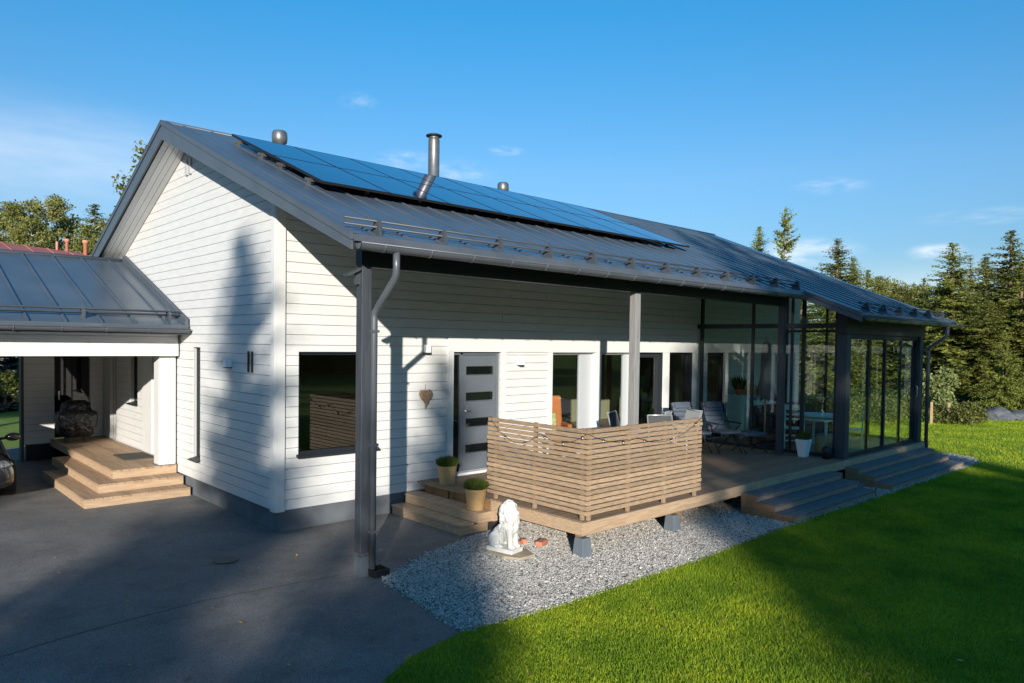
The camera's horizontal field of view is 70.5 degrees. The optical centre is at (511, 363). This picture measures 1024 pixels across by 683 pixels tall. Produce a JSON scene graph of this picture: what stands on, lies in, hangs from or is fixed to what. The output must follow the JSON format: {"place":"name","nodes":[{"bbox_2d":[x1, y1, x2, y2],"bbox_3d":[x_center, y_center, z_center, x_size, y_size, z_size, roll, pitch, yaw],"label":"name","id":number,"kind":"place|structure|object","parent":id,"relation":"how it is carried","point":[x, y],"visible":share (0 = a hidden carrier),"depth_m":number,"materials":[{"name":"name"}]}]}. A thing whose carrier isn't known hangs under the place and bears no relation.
{"place":"outdoors","nodes":[
{"label":"outdoors","id":0,"kind":"place"},
{"bbox_2d":[0,239,98,369],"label":"neighbour house","id":1,"kind":"structure","parent":0,"point":[10,246],"depth_m":33.66,"materials":[{"name":"red"}]},
{"bbox_2d":[53,400,97,442],"bbox_3d":[-9.354,1.245,15.548,0.820,0.900,0.625,-1,2,-43],"label":"barbecue","id":2,"kind":"object","parent":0,"point":[75,418],"visible":1,"depth_m":15.35,"materials":[{"name":"black"}]},
{"bbox_2d":[0,447,499,682],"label":"driveway","id":3,"kind":"structure","parent":0,"point":[158,546],"depth_m":7.57,"materials":[{"name":"concrete"}]},
{"bbox_2d":[0,432,20,495],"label":"parked car","id":4,"kind":"object","parent":3,"relation":"on","point":[8,477],"visible":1,"depth_m":12.06,"materials":[{"name":"black paint"}]},
{"bbox_2d":[0,249,190,465],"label":"carport","id":5,"kind":"object","parent":3,"relation":"on","point":[66,310],"visible":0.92,"depth_m":12.85,"materials":[{"name":"grey metal"}]},
{"bbox_2d":[54,356,88,437],"bbox_3d":[-9.891,0.685,16.268,0.680,1.950,0.060,-1,2,-43],"label":"storage door","id":6,"kind":"structure","parent":5,"relation":"in","point":[71,373],"depth_m":16.23,"materials":[{"name":"grey glass"}]},
{"bbox_2d":[43,436,190,508],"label":"side steps","id":7,"kind":"structure","parent":3,"relation":"on","point":[93,472],"depth_m":12.63,"materials":[{"name":"brown wood"}]},
{"bbox_2d":[113,452,153,459],"bbox_3d":[-7.186,1.768,13.758,0.520,0.016,0.800,-1,2,-43],"label":"door mat","id":8,"kind":"object","parent":7,"relation":"on","point":[134,456],"depth_m":13.69,"materials":[{"name":"grey fabric"}]},
{"bbox_2d":[0,575,337,656],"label":"driveway joint","id":9,"kind":"object","parent":3,"relation":"on","point":[157,612],"visible":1,"depth_m":7.06,"materials":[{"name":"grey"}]},
{"bbox_2d":[213,556,238,563],"bbox_3d":[-3.486,2.396,8.824,0.300,0.014,0.300,-1,2,-43],"label":"drain cover","id":10,"kind":"object","parent":3,"relation":"on","point":[225,559],"visible":1,"depth_m":8.80,"materials":[{"name":"metal"}]},
{"bbox_2d":[368,564,389,578],"bbox_3d":[-1.551,2.403,8.353,0.200,0.085,0.200,-1,2,-43],"label":"drain hopper","id":11,"kind":"object","parent":3,"relation":"on","point":[380,570],"visible":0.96,"depth_m":8.29,"materials":[{"name":"black plastic"}]},
{"bbox_2d":[391,491,499,535],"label":"entrance steps","id":12,"kind":"structure","parent":3,"relation":"on","point":[448,522],"depth_m":10.65,"materials":[{"name":"brown wood"}]},
{"bbox_2d":[463,477,489,510],"bbox_3d":[-0.522,1.867,10.427,0.421,0.476,0.435,-1,2,-43],"label":"potted plant","id":13,"kind":"object","parent":12,"relation":"on","point":[475,489],"visible":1,"depth_m":10.32,"materials":[{"name":"green plant"}]},
{"bbox_2d":[90,120,964,577],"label":"timber house","id":14,"kind":"structure","parent":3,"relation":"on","point":[334,308],"depth_m":11.92,"materials":[{"name":"white paint"}]},
{"bbox_2d":[114,356,116,438],"bbox_3d":[-8.762,0.690,16.087,0.050,2.000,0.360,-1,2,-43],"label":"side door","id":15,"kind":"structure","parent":14,"relation":"in","point":[115,367],"depth_m":16.19,"materials":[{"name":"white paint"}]},
{"bbox_2d":[126,356,137,405],"bbox_3d":[-7.787,0.299,14.963,0.200,1.130,0.590,-1,2,-43],"label":"window","id":16,"kind":"structure","parent":14,"relation":"in","point":[134,403],"depth_m":15.18,"materials":[{"name":"grey"}]},
{"bbox_2d":[188,347,199,462],"bbox_3d":[-5.350,0.700,12.327,0.190,1.940,0.430,-1,2,-43],"label":"window","id":17,"kind":"structure","parent":14,"relation":"in","point":[196,459],"depth_m":12.48,"materials":[{"name":"grey"}]},
{"bbox_2d":[232,134,334,166],"bbox_3d":[-3.703,-3.430,11.726,1.077,0.653,1.548,-1,2,-43],"label":"solar panel","id":18,"kind":"object","parent":14,"relation":"attached to","point":[269,148],"visible":0.87,"depth_m":11.65,"materials":[{"name":"blue"}]},
{"bbox_2d":[272,155,390,194],"bbox_3d":[-2.661,-2.760,10.610,1.077,0.653,1.548,-1,2,-43],"label":"solar panel","id":19,"kind":"object","parent":14,"relation":"attached to","point":[328,175],"visible":1,"depth_m":10.45,"materials":[{"name":"blue glass"}]},
{"bbox_2d":[296,352,379,458],"bbox_3d":[-2.579,0.588,10.730,1.350,1.516,0.190,-1,2,-43],"label":"window","id":20,"kind":"structure","parent":14,"relation":"in","point":[348,449],"depth_m":10.54,"materials":[{"name":"grey"}]},
{"bbox_2d":[296,147,391,177],"bbox_3d":[-2.908,-3.439,12.462,1.077,0.653,1.548,-1,2,-43],"label":"solar panel","id":21,"kind":"object","parent":14,"relation":"attached to","point":[342,162],"visible":0.66,"depth_m":12.43,"materials":[{"name":"blue"}]},
{"bbox_2d":[340,168,449,205],"bbox_3d":[-1.867,-2.769,11.345,1.077,0.653,1.548,-1,2,-43],"label":"solar panel","id":22,"kind":"object","parent":14,"relation":"attached to","point":[395,187],"visible":0.93,"depth_m":11.21,"materials":[{"name":"dark solar glass"},{"name":"black metal frame"}]},
{"bbox_2d":[350,158,442,187],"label":"solar panel","id":23,"kind":"object","parent":14,"relation":"attached to","point":[396,173],"visible":0.66,"depth_m":13.17,"materials":[{"name":"blue"}]},
{"bbox_2d":[419,384,432,408],"bbox_3d":[-1.390,0.541,11.719,0.249,0.401,0.061,-1,2,-43],"label":"twig heart","id":24,"kind":"object","parent":14,"relation":"attached to","point":[425,395],"visible":1,"depth_m":11.70,"materials":[{"name":"brown wicker"}]},
{"bbox_2d":[399,168,488,196],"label":"solar panel","id":25,"kind":"object","parent":14,"relation":"attached to","point":[443,182],"visible":0.69,"depth_m":13.90,"materials":[{"name":"blue"}]},
{"bbox_2d":[397,179,501,214],"bbox_3d":[-1.072,-2.779,12.081,1.077,0.653,1.548,-1,2,-43],"label":"solar panel","id":26,"kind":"object","parent":14,"relation":"attached to","point":[452,198],"visible":0.9,"depth_m":11.96,"materials":[{"name":"blue"}]},
{"bbox_2d":[456,355,501,475],"bbox_3d":[-0.607,0.876,12.540,1.000,2.029,0.230,-1,2,-43],"label":"front door","id":27,"kind":"structure","parent":14,"relation":"in","point":[478,385],"depth_m":12.62,"materials":[{"name":"grey paint"}]},
{"bbox_2d":[445,178,529,204],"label":"solar panel","id":28,"kind":"object","parent":14,"relation":"attached to","point":[489,192],"visible":0.67,"depth_m":14.65,"materials":[{"name":"blue"}]},
{"bbox_2d":[448,189,548,222],"bbox_3d":[-0.277,-2.788,12.816,1.077,0.653,1.548,-1,2,-43],"label":"solar panel","id":29,"kind":"object","parent":14,"relation":"attached to","point":[505,209],"visible":0.9,"depth_m":12.69,"materials":[{"name":"blue"}]},
{"bbox_2d":[484,186,568,212],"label":"solar panel","id":30,"kind":"object","parent":14,"relation":"attached to","point":[526,199],"visible":0.67,"depth_m":15.39,"materials":[{"name":"blue"}]},
{"bbox_2d":[494,198,589,229],"bbox_3d":[0.518,-2.797,13.552,1.077,0.653,1.548,-1,2,-43],"label":"solar panel","id":31,"kind":"object","parent":14,"relation":"attached to","point":[551,218],"visible":0.9,"depth_m":13.44,"materials":[{"name":"blue"}]},
{"bbox_2d":[522,194,600,218],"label":"solar panel","id":32,"kind":"object","parent":14,"relation":"attached to","point":[558,205],"visible":0.63,"depth_m":16.12,"materials":[{"name":"blue"}]},
{"bbox_2d":[553,352,595,459],"bbox_3d":[1.151,0.828,14.262,1.262,2.085,0.169,-1,2,-43],"label":"window","id":33,"kind":"structure","parent":14,"relation":"in","point":[586,360],"depth_m":14.57,"materials":[{"name":"white wood"}]},
{"bbox_2d":[535,206,625,236],"bbox_3d":[1.313,-2.806,14.287,1.077,0.653,1.548,-1,2,-43],"label":"solar panel","id":34,"kind":"object","parent":14,"relation":"attached to","point":[593,226],"visible":0.86,"depth_m":14.17,"materials":[{"name":"blue"}]},
{"bbox_2d":[553,200,630,224],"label":"solar panel","id":35,"kind":"object","parent":14,"relation":"attached to","point":[593,212],"visible":0.69,"depth_m":16.86,"materials":[{"name":"blue"}]},
{"bbox_2d":[571,213,658,241],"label":"solar panel","id":36,"kind":"object","parent":14,"relation":"attached to","point":[623,230],"visible":0.9,"depth_m":14.91,"materials":[{"name":"blue"}]},
{"bbox_2d":[602,352,628,452],"bbox_3d":[2.116,0.816,15.155,1.052,2.085,0.169,-1,2,-43],"label":"window","id":37,"kind":"structure","parent":14,"relation":"in","point":[624,355],"depth_m":15.44,"materials":[{"name":"white wood"}]},
{"bbox_2d":[603,219,689,247],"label":"solar panel","id":38,"kind":"object","parent":14,"relation":"attached to","point":[662,239],"visible":0.84,"depth_m":15.65,"materials":[{"name":"blue"}]},
{"bbox_2d":[638,352,662,447],"bbox_3d":[2.956,0.807,15.912,0.952,2.085,0.139,-1,2,-43],"label":"window","id":39,"kind":"structure","parent":14,"relation":"in","point":[658,356],"depth_m":16.17,"materials":[{"name":"grey wood"}]},
{"bbox_2d":[670,353,691,441],"bbox_3d":[3.808,0.797,16.721,0.942,2.085,0.169,-1,2,-43],"label":"window","id":40,"kind":"structure","parent":14,"relation":"in","point":[688,356],"depth_m":17.01,"materials":[{"name":"grey wood"}]},
{"bbox_2d":[706,353,724,437],"bbox_3d":[4.941,0.785,17.735,0.802,2.085,0.119,-1,2,-43],"label":"window","id":41,"kind":"structure","parent":14,"relation":"in","point":[721,371],"depth_m":17.94,"materials":[{"name":"grey wood"}]},
{"bbox_2d":[0,405,1023,682],"bbox_3d":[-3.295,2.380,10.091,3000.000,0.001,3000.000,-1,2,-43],"label":"ground","id":42,"kind":"structure","parent":0,"point":[10,421],"depth_m":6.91,"materials":[{"name":"green plant"}]},
{"bbox_2d":[0,369,18,410],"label":"leafy bush","id":43,"kind":"object","parent":42,"relation":"on","point":[7,378],"visible":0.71,"depth_m":25.84,"materials":[{"name":"green plant"}]},
{"bbox_2d":[0,334,33,412],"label":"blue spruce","id":44,"kind":"object","parent":42,"relation":"on","point":[11,363],"visible":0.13,"depth_m":26.35,"materials":[{"name":"green plant"}]},
{"bbox_2d":[0,199,42,245],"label":"birch tree","id":45,"kind":"object","parent":42,"relation":"on","point":[12,211],"visible":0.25,"depth_m":50.99,"materials":[{"name":"green plant"}]},
{"bbox_2d":[0,215,58,248],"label":"birch tree","id":46,"kind":"object","parent":42,"relation":"on","point":[21,230],"visible":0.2,"depth_m":49.60,"materials":[{"name":"green plant"}]},
{"bbox_2d":[19,193,75,251],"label":"birch tree","id":47,"kind":"object","parent":42,"relation":"on","point":[54,203],"visible":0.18,"depth_m":54.48,"materials":[{"name":"green plant"}]},
{"bbox_2d":[49,213,80,251],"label":"birch tree","id":48,"kind":"object","parent":42,"relation":"on","point":[72,219],"visible":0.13,"depth_m":57.61,"materials":[{"name":"green plant"}]},
{"bbox_2d":[64,204,106,252],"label":"spruce tree","id":49,"kind":"object","parent":42,"relation":"on","point":[96,216],"visible":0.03,"depth_m":61.56,"materials":[{"name":"green plant"}]},
{"bbox_2d":[69,216,109,253],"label":"birch tree","id":50,"kind":"object","parent":42,"relation":"on","point":[90,234],"visible":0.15,"depth_m":47.09,"materials":[{"name":"green plant"}]},
{"bbox_2d":[94,140,147,245],"bbox_3d":[-12.829,-3.009,25.961,3.530,9.650,4.056,1,2,2],"label":"birch tree","id":51,"kind":"object","parent":42,"relation":"on","point":[122,188],"visible":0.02,"depth_m":25.26,"materials":[{"name":"green plant"}]},
{"bbox_2d":[750,226,773,255],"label":"spruce tree","id":52,"kind":"object","parent":42,"relation":"on","point":[759,243],"visible":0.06,"depth_m":59.71,"materials":[{"name":"green plant"}]},
{"bbox_2d":[771,206,800,260],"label":"pine tree","id":53,"kind":"object","parent":42,"relation":"on","point":[788,245],"visible":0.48,"depth_m":55.65,"materials":[{"name":"green plant"}]},
{"bbox_2d":[799,299,834,382],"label":"spruce tree","id":54,"kind":"object","parent":42,"relation":"on","point":[810,315],"visible":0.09,"depth_m":41.57,"materials":[{"name":"green plant"}]},
{"bbox_2d":[797,389,857,429],"bbox_3d":[10.293,1.528,24.125,2.398,1.519,1.973,-1,2,-43],"label":"leafy bush","id":55,"kind":"object","parent":42,"relation":"on","point":[818,404],"visible":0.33,"depth_m":23.77,"materials":[{"name":"green plant"}]},
{"bbox_2d":[807,238,875,363],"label":"spruce tree","id":56,"kind":"object","parent":42,"relation":"on","point":[837,267],"visible":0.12,"depth_m":57.64,"materials":[{"name":"green plant"}]},
{"bbox_2d":[799,304,894,396],"bbox_3d":[15.470,-0.857,35.934,5.907,5.580,4.873,0,2,-26],"label":"spruce tree","id":57,"kind":"object","parent":42,"relation":"on","point":[814,376],"visible":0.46,"depth_m":35.46,"materials":[{"name":"green plant"}]},
{"bbox_2d":[843,258,868,341],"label":"spruce tree","id":58,"kind":"object","parent":42,"relation":"on","point":[855,271],"visible":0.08,"depth_m":59.60,"materials":[{"name":"green plant"}]},
{"bbox_2d":[858,270,883,341],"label":"spruce tree","id":59,"kind":"object","parent":42,"relation":"on","point":[867,285],"visible":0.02,"depth_m":61.72,"materials":[{"name":"green plant"}]},
{"bbox_2d":[850,339,906,396],"bbox_3d":[18.267,-0.231,37.989,4.743,4.290,4.162,0,2,-32],"label":"spruce tree","id":60,"kind":"object","parent":42,"relation":"on","point":[875,384],"visible":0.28,"depth_m":37.53,"materials":[{"name":"green plant"}]},
{"bbox_2d":[870,276,900,299],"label":"birch tree","id":61,"kind":"object","parent":42,"relation":"on","point":[882,287],"visible":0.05,"depth_m":69.63,"materials":[{"name":"green plant"}]},
{"bbox_2d":[860,340,911,397],"bbox_3d":[20.685,-0.549,40.199,5.775,5.908,6.035,2,2,32],"label":"spruce tree","id":62,"kind":"object","parent":42,"relation":"on","point":[892,352],"visible":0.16,"depth_m":39.29,"materials":[{"name":"green plant"}]},
{"bbox_2d":[850,389,923,425],"bbox_3d":[13.111,1.651,25.953,2.916,1.474,2.594,0,2,-24],"label":"leafy bush","id":63,"kind":"object","parent":42,"relation":"on","point":[890,408],"visible":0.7,"depth_m":25.50,"materials":[{"name":"green plant"}]},
{"bbox_2d":[871,276,913,299],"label":"birch tree","id":64,"kind":"object","parent":42,"relation":"on","point":[898,287],"visible":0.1,"depth_m":71.05,"materials":[{"name":"green plant"}]},
{"bbox_2d":[798,387,1022,409],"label":"undergrowth","id":65,"kind":"object","parent":42,"relation":"on","point":[960,399],"visible":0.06,"depth_m":32.52,"materials":[{"name":"green plant"}]},
{"bbox_2d":[890,281,934,308],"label":"birch tree","id":66,"kind":"object","parent":42,"relation":"on","point":[917,291],"visible":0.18,"depth_m":69.39,"materials":[{"name":"green plant"}]},
{"bbox_2d":[924,414,956,424],"bbox_3d":[15.741,2.136,26.604,1.350,0.620,1.314,-1,2,-43],"label":"leafy bush","id":67,"kind":"object","parent":42,"relation":"on","point":[946,420],"visible":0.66,"depth_m":26.16,"materials":[{"name":"green plant"}]},
{"bbox_2d":[922,365,960,410],"bbox_3d":[16.944,1.113,29.028,1.701,2.086,1.809,-1,2,-43],"label":"leafy bush","id":68,"kind":"object","parent":42,"relation":"on","point":[945,394],"visible":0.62,"depth_m":28.76,"materials":[{"name":"green plant"}]},
{"bbox_2d":[872,242,1017,400],"bbox_3d":[21.776,-1.980,35.800,7.061,8.007,8.046,1,2,-8],"label":"spruce tree","id":69,"kind":"object","parent":42,"relation":"on","point":[951,345],"visible":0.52,"depth_m":35.49,"materials":[{"name":"green plant"}]},
{"bbox_2d":[923,400,988,424],"bbox_3d":[16.279,1.859,26.644,2.106,1.028,1.988,-1,2,-43],"label":"leafy bush","id":70,"kind":"object","parent":42,"relation":"on","point":[962,413],"visible":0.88,"depth_m":26.30,"materials":[{"name":"green plant"}]},
{"bbox_2d":[935,300,1023,407],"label":"spruce tree","id":71,"kind":"object","parent":42,"relation":"on","point":[982,363],"visible":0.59,"depth_m":33.72,"materials":[{"name":"green plant"}]},
{"bbox_2d":[958,256,1006,325],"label":"spruce tree","id":72,"kind":"object","parent":42,"relation":"on","point":[978,286],"visible":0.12,"depth_m":42.80,"materials":[{"name":"green plant"}]},
{"bbox_2d":[952,262,1023,403],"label":"spruce tree","id":73,"kind":"object","parent":42,"relation":"on","point":[1017,314],"visible":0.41,"depth_m":33.86,"materials":[{"name":"green plant"}]},
{"bbox_2d":[962,230,1023,334],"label":"spruce tree","id":74,"kind":"object","parent":42,"relation":"on","point":[1006,270],"visible":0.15,"depth_m":37.85,"materials":[{"name":"green plant"}]},
{"bbox_2d":[972,329,1023,410],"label":"spruce tree","id":75,"kind":"object","parent":42,"relation":"on","point":[1007,390],"visible":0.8,"depth_m":29.89,"materials":[{"name":"green plant"}]},
{"bbox_2d":[982,407,1017,420],"bbox_3d":[18.910,2.029,28.110,1.318,0.691,1.264,-1,2,-43],"label":"boulder","id":76,"kind":"object","parent":42,"relation":"on","point":[999,413],"visible":0.62,"depth_m":27.68,"materials":[{"name":"grey stone"}]},
{"bbox_2d":[0,0,1023,321],"label":"sky","id":77,"kind":"structure","parent":0,"point":[893,130],"materials":[{"name":"blue"}]},
{"bbox_2d":[15,515,1016,682],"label":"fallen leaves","id":78,"kind":"object","parent":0,"point":[523,645],"visible":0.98,"depth_m":7.06,"materials":[{"name":"green plant"}]},
{"bbox_2d":[377,453,979,631],"bbox_3d":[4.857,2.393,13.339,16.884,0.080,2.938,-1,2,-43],"label":"gravel","id":79,"kind":"structure","parent":0,"point":[710,515],"depth_m":8.87,"materials":[{"name":"grey gravel"}]},
{"bbox_2d":[489,549,534,559],"bbox_3d":[0.011,2.426,9.227,0.437,0.045,0.520,-1,2,-43],"label":"stone slab","id":80,"kind":"object","parent":79,"relation":"on","point":[525,554],"depth_m":9.10,"materials":[{"name":"beige stone"}]},
{"bbox_2d":[486,499,522,554],"bbox_3d":[-0.093,2.067,9.255,0.421,0.668,0.291,2,2,35],"label":"stone statue","id":81,"kind":"object","parent":80,"relation":"on","point":[503,536],"visible":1,"depth_m":9.16,"materials":[{"name":"white stone"}]},
{"bbox_2d":[417,433,928,557],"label":"wooden deck","id":82,"kind":"structure","parent":79,"relation":"on","point":[727,472],"depth_m":11.93,"materials":[{"name":"brown wood"}]},
{"bbox_2d":[435,455,459,485],"bbox_3d":[-1.021,1.678,11.459,0.424,0.478,0.438,-1,2,-43],"label":"potted plant","id":83,"kind":"object","parent":82,"relation":"on","point":[447,466],"visible":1,"depth_m":11.35,"materials":[{"name":"green plant"}]},
{"bbox_2d":[552,395,571,451],"bbox_3d":[0.754,1.271,15.022,0.820,1.153,0.797,0,2,-11],"label":"armchair","id":84,"kind":"object","parent":82,"relation":"on","point":[556,404],"visible":0.18,"depth_m":15.29,"materials":[{"name":"orange fabric"}]},
{"bbox_2d":[487,417,702,520],"bbox_3d":[1.243,1.382,10.694,2.604,1.173,1.924,-1,2,-43],"label":"slat screen","id":85,"kind":"object","parent":82,"relation":"on","point":[586,501],"visible":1,"depth_m":9.80,"materials":[{"name":"brown wood"}]},
{"bbox_2d":[491,417,701,445],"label":"string lights","id":86,"kind":"object","parent":85,"relation":"hanging from","point":[582,437],"visible":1,"depth_m":9.73,"materials":[{"name":"black plastic"}]},
{"bbox_2d":[545,426,646,480],"bbox_3d":[1.483,1.554,12.573,1.700,0.735,0.900,-1,2,-43],"label":"garden table","id":87,"kind":"object","parent":82,"relation":"on","point":[594,438],"visible":0.2,"depth_m":12.42,"materials":[{"name":"grey"}]},
{"bbox_2d":[607,410,645,460],"bbox_3d":[2.129,1.410,13.482,0.618,0.998,0.550,2,2,27],"label":"garden chair","id":88,"kind":"object","parent":82,"relation":"on","point":[613,419],"visible":0.2,"depth_m":13.56,"materials":[{"name":"grey fabric"}]},
{"bbox_2d":[646,414,687,471],"bbox_3d":[2.730,1.436,12.825,0.550,0.998,0.618,0,2,-13],"label":"garden chair","id":89,"kind":"object","parent":82,"relation":"on","point":[653,418],"visible":0.3,"depth_m":13.05,"materials":[{"name":"grey fabric"}]},
{"bbox_2d":[661,408,702,460],"bbox_3d":[3.306,1.409,14.109,0.618,0.998,0.550,0,2,-23],"label":"garden chair","id":90,"kind":"object","parent":82,"relation":"on","point":[693,413],"visible":0.2,"depth_m":14.19,"materials":[{"name":"grey fabric"}]},
{"bbox_2d":[669,401,712,453],"bbox_3d":[3.761,1.355,15.300,0.620,1.067,0.806,0,2,-28],"label":"reclining chair","id":91,"kind":"object","parent":82,"relation":"on","point":[679,410],"visible":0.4,"depth_m":15.41,"materials":[{"name":"black fabric"}]},
{"bbox_2d":[698,400,741,453],"bbox_3d":[4.468,1.358,15.551,0.620,1.067,0.806,0,2,-21],"label":"reclining chair","id":92,"kind":"object","parent":82,"relation":"on","point":[713,413],"visible":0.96,"depth_m":15.69,"materials":[{"name":"black"}]},
{"bbox_2d":[725,394,763,438],"bbox_3d":[5.832,1.304,18.103,1.100,1.050,0.480,-1,2,-43],"label":"cabinet","id":93,"kind":"object","parent":82,"relation":"on","point":[737,408],"visible":0.44,"depth_m":17.73,"materials":[{"name":"green paint"}]},
{"bbox_2d":[731,375,746,394],"bbox_3d":[5.600,0.522,17.835,0.410,0.520,0.427,-1,2,-43],"label":"potted plant","id":94,"kind":"object","parent":93,"relation":"on","point":[738,385],"visible":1,"depth_m":17.77,"materials":[{"name":"green plant"}]},
{"bbox_2d":[732,430,766,453],"bbox_3d":[5.058,1.683,15.411,0.560,0.440,0.496,0,2,-23],"label":"footstool","id":95,"kind":"object","parent":82,"relation":"on","point":[748,433],"visible":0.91,"depth_m":15.29,"materials":[{"name":"black"}]},
{"bbox_2d":[753,338,775,446],"bbox_3d":[5.749,0.649,16.418,0.504,2.450,0.504,0,2,-20],"label":"parasol","id":96,"kind":"object","parent":82,"relation":"on","point":[765,391],"visible":0.92,"depth_m":16.32,"materials":[{"name":"grey fabric"}]},
{"bbox_2d":[766,404,798,441],"bbox_3d":[6.444,1.412,17.235,0.780,0.800,0.780,1,2,17],"label":"armchair","id":97,"kind":"object","parent":82,"relation":"on","point":[770,429],"visible":0.46,"depth_m":16.97,"materials":[{"name":"grey wicker"}]},
{"bbox_2d":[753,402,823,436],"bbox_3d":[6.930,1.418,18.170,2.240,0.750,0.820,-1,2,-43],"label":"sofa","id":98,"kind":"object","parent":82,"relation":"on","point":[758,417],"visible":0.4,"depth_m":17.67,"materials":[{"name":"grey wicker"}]},
{"bbox_2d":[784,404,804,447],"bbox_3d":[6.269,1.399,16.143,0.420,0.981,0.447,1,2,17],"label":"dining chair","id":99,"kind":"object","parent":82,"relation":"on","point":[795,407],"visible":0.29,"depth_m":15.97,"materials":[{"name":"white paint"}]},
{"bbox_2d":[795,431,811,456],"bbox_3d":[5.963,1.642,14.826,0.326,0.557,0.304,2,2,31],"label":"planter","id":100,"kind":"object","parent":82,"relation":"on","point":[803,441],"visible":1,"depth_m":14.75,"materials":[{"name":"white ceramic"}]},
{"bbox_2d":[697,298,924,459],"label":"sunroom","id":101,"kind":"structure","parent":82,"relation":"on","point":[847,329],"depth_m":15.85,"materials":[{"name":"grey metal"}]},
{"bbox_2d":[794,412,832,444],"bbox_3d":[6.935,1.523,16.325,1.100,0.740,1.100,-1,2,-43],"label":"dining table","id":102,"kind":"object","parent":82,"relation":"on","point":[813,417],"visible":0.51,"depth_m":16.03,"materials":[{"name":"green paint"}]},
{"bbox_2d":[815,436,832,452],"bbox_3d":[6.564,1.730,15.212,0.375,0.375,0.369,-1,2,-43],"label":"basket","id":103,"kind":"object","parent":82,"relation":"on","point":[821,442],"visible":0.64,"depth_m":15.08,"materials":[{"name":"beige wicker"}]},
{"bbox_2d":[849,405,864,448],"bbox_3d":[7.598,1.420,16.059,0.447,0.981,0.420,1,2,17],"label":"dining chair","id":104,"kind":"object","parent":82,"relation":"on","point":[861,429],"visible":0.36,"depth_m":16.15,"materials":[{"name":"white paint"}]},
{"bbox_2d":[741,471,876,522],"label":"garden steps","id":105,"kind":"structure","parent":79,"relation":"on","point":[754,504],"depth_m":12.05,"materials":[{"name":"wood"}]},
{"bbox_2d":[845,447,963,490],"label":"garden steps","id":106,"kind":"structure","parent":79,"relation":"on","point":[941,463],"depth_m":15.02,"materials":[{"name":"wood"}]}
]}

